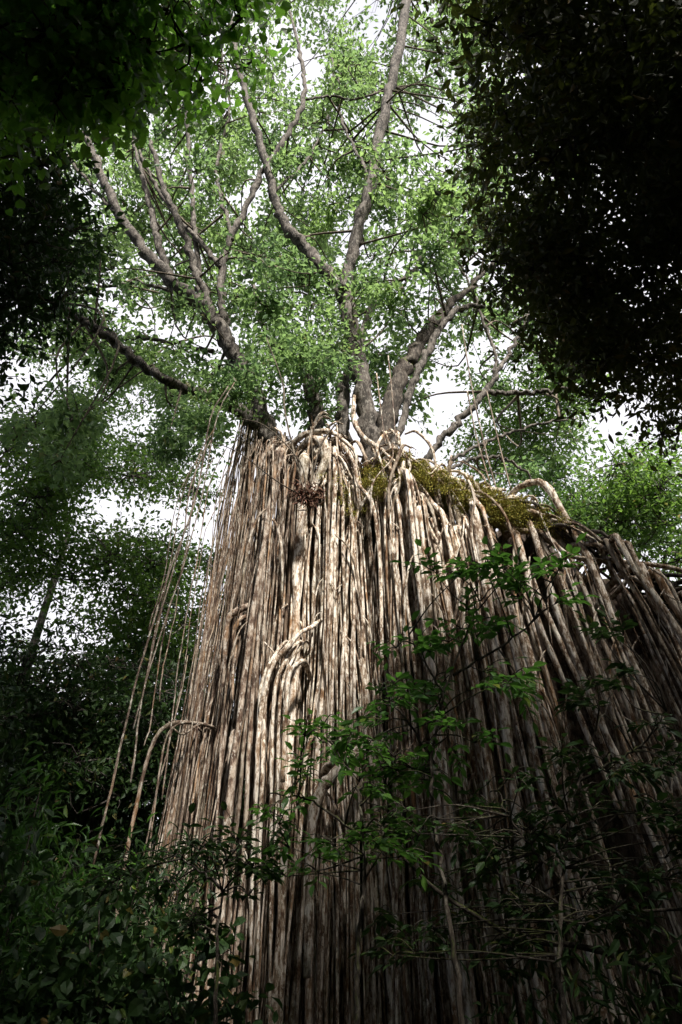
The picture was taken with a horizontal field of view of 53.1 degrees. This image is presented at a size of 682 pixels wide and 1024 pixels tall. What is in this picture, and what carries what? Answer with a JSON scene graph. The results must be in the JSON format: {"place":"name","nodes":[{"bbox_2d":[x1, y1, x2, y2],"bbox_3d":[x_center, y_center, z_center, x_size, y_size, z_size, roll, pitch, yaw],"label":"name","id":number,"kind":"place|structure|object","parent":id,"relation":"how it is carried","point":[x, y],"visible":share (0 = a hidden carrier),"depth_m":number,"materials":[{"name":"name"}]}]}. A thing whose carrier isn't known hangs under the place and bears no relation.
{"place":"outdoors","nodes":[
{"label":"outdoors","id":0,"kind":"place"},
{"bbox_2d":[0,0,681,817],"label":"sky","id":1,"kind":"structure","parent":0,"point":[447,403],"materials":[{"name":"white"}]},
{"bbox_3d":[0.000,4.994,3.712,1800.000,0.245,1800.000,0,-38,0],"label":"ground","id":2,"kind":"structure","parent":0,"visible":0},
{"bbox_2d":[0,557,25,665],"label":"rainforest tree","id":3,"kind":"object","parent":2,"relation":"on","point":[4,612],"visible":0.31,"depth_m":23.81,"materials":[{"name":"green plant"}]},
{"bbox_2d":[0,644,57,825],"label":"shrub","id":4,"kind":"object","parent":2,"relation":"on","point":[11,667],"visible":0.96,"depth_m":7.98,"materials":[{"name":"green plant"}]},
{"bbox_2d":[1,627,81,766],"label":"rainforest tree","id":5,"kind":"object","parent":2,"relation":"on","point":[26,639],"visible":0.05,"depth_m":35.47,"materials":[{"name":"green plant"}]},
{"bbox_2d":[0,767,87,1023],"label":"shrub","id":6,"kind":"object","parent":2,"relation":"on","point":[22,894],"visible":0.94,"depth_m":5.08,"materials":[{"name":"green plant"}]},
{"bbox_2d":[0,122,132,413],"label":"leaved tree","id":7,"kind":"object","parent":2,"relation":"on","point":[24,248],"visible":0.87,"depth_m":7.23,"materials":[{"name":"green plant"}]},
{"bbox_2d":[0,821,144,1001],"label":"understorey bush","id":8,"kind":"object","parent":2,"relation":"on","point":[71,884],"visible":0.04,"depth_m":9.68,"materials":[{"name":"green plant"}]},
{"bbox_2d":[0,770,155,941],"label":"understorey bush","id":9,"kind":"object","parent":2,"relation":"on","point":[46,845],"visible":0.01,"depth_m":13.94,"materials":[{"name":"green plant"}]},
{"bbox_2d":[0,740,161,1023],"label":"shrub","id":10,"kind":"object","parent":2,"relation":"on","point":[27,904],"visible":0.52,"depth_m":6.19,"materials":[{"name":"green plant"}]},
{"bbox_2d":[1,744,162,874],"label":"rainforest tree","id":11,"kind":"object","parent":2,"relation":"on","point":[18,781],"depth_m":18.77,"materials":[{"name":"green plant"}]},
{"bbox_2d":[0,676,170,903],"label":"understorey bush","id":12,"kind":"object","parent":2,"relation":"on","point":[56,818],"depth_m":17.17,"materials":[{"name":"green plant"}]},
{"bbox_2d":[5,794,188,971],"bbox_3d":[-4.479,8.317,12.521,5.626,6.061,5.886,25,-44,-28],"label":"understorey bush","id":13,"kind":"object","parent":2,"relation":"on","point":[102,857],"visible":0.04,"depth_m":12.91,"materials":[{"name":"green plant"}]},
{"bbox_2d":[0,603,194,842],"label":"forest tree","id":14,"kind":"object","parent":2,"relation":"on","point":[72,702],"visible":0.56,"depth_m":12.92,"materials":[{"name":"green plant"}]},
{"bbox_2d":[0,364,209,640],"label":"forest tree","id":15,"kind":"object","parent":2,"relation":"on","point":[42,519],"visible":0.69,"depth_m":16.28,"materials":[{"name":"green plant"}]},
{"bbox_2d":[1,322,216,766],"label":"forest tree","id":16,"kind":"object","parent":2,"relation":"on","point":[40,621],"visible":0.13,"depth_m":24.23,"materials":[{"name":"green plant"}]},
{"bbox_2d":[0,645,231,958],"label":"forest tree","id":17,"kind":"object","parent":2,"relation":"on","point":[101,771],"visible":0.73,"depth_m":12.14,"materials":[{"name":"green plant"}]},
{"bbox_2d":[0,1,252,210],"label":"broadleaf tree","id":18,"kind":"object","parent":2,"relation":"on","point":[28,138],"visible":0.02,"depth_m":7.43,"materials":[{"name":"green plant"}]},
{"bbox_2d":[18,418,236,882],"bbox_3d":[-4.785,4.778,15.880,6.322,15.678,8.786,0,-38,0],"label":"forest tree","id":19,"kind":"object","parent":2,"relation":"on","point":[121,631],"visible":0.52,"depth_m":16.87,"materials":[{"name":"green plant"}]},
{"bbox_2d":[0,864,255,1023],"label":"shrub","id":20,"kind":"object","parent":2,"relation":"on","point":[97,1000],"visible":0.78,"depth_m":5.12,"materials":[{"name":"green plant"}]},
{"bbox_2d":[0,0,293,216],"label":"heart leaved tree","id":21,"kind":"object","parent":2,"relation":"on","point":[61,61],"visible":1,"depth_m":4.65,"materials":[{"name":"green plant"}]},
{"bbox_2d":[67,815,243,1016],"bbox_3d":[-2.122,5.157,6.908,1.831,3.782,2.308,23,-44,-27],"label":"shrub","id":22,"kind":"object","parent":2,"relation":"on","point":[151,919],"visible":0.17,"depth_m":7.26,"materials":[{"name":"green plant"}]},
{"bbox_2d":[62,757,249,877],"bbox_3d":[-3.046,10.049,16.772,8.562,8.816,8.183,28,-46,-31],"label":"understorey bush","id":23,"kind":"object","parent":2,"relation":"on","point":[143,833],"depth_m":15.69,"materials":[{"name":"green plant"}]},
{"bbox_2d":[67,801,298,1023],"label":"sapling","id":24,"kind":"object","parent":2,"relation":"on","point":[191,923],"visible":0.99,"depth_m":4.41,"materials":[{"name":"green plant"}]},
{"bbox_2d":[103,942,283,1023],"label":"shrub","id":25,"kind":"object","parent":2,"relation":"on","point":[142,998],"visible":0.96,"depth_m":4.54,"materials":[{"name":"green plant"}]},
{"bbox_2d":[0,0,681,1023],"label":"fig tree","id":26,"kind":"object","parent":2,"relation":"on","point":[314,608],"visible":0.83,"depth_m":12.46,"materials":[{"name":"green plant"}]},
{"bbox_2d":[209,337,341,515],"bbox_3d":[-1.235,-1.776,13.410,2.482,4.364,0.632,3,-38,-3],"label":"perched plant","id":27,"kind":"object","parent":26,"relation":"attached to","point":[305,496],"visible":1,"depth_m":12.44,"materials":[{"name":"brown plant"}]},
{"bbox_2d":[246,708,443,1023],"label":"sapling","id":28,"kind":"object","parent":2,"relation":"on","point":[380,843],"visible":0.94,"depth_m":4.52,"materials":[{"name":"green plant"}]},
{"bbox_2d":[316,532,599,1023],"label":"sapling","id":29,"kind":"object","parent":2,"relation":"on","point":[421,688],"visible":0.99,"depth_m":5.17,"materials":[{"name":"green plant"}]},
{"bbox_2d":[347,603,681,1023],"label":"sapling","id":30,"kind":"object","parent":2,"relation":"on","point":[485,859],"visible":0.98,"depth_m":4.43,"materials":[{"name":"green plant"}]},
{"bbox_2d":[403,811,681,985],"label":"bare branch","id":31,"kind":"object","parent":30,"relation":"attached to","point":[633,962],"visible":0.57,"depth_m":4.29,"materials":[{"name":"brown plant"}]},
{"bbox_2d":[433,345,620,511],"bbox_3d":[6.463,4.008,19.082,6.684,20.952,9.708,0,-38,0],"label":"forest tree","id":32,"kind":"object","parent":2,"relation":"on","point":[507,446],"visible":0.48,"depth_m":21.94,"materials":[{"name":"green plant"}]},
{"bbox_2d":[390,0,681,477],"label":"broadleaf tree","id":33,"kind":"object","parent":2,"relation":"on","point":[608,100],"visible":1,"depth_m":6.43,"materials":[{"name":"green plant"}]},
{"bbox_2d":[460,878,681,1023],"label":"shrub","id":34,"kind":"object","parent":2,"relation":"on","point":[648,997],"visible":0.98,"depth_m":3.77,"materials":[{"name":"green plant"}]},
{"bbox_2d":[522,421,681,613],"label":"forest tree","id":35,"kind":"object","parent":2,"relation":"on","point":[641,497],"visible":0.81,"depth_m":16.09,"materials":[{"name":"green plant"}]},
{"bbox_2d":[633,867,681,1000],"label":"shrub","id":36,"kind":"object","parent":2,"relation":"on","point":[653,894],"visible":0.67,"depth_m":4.53,"materials":[{"name":"green plant"}]}
]}

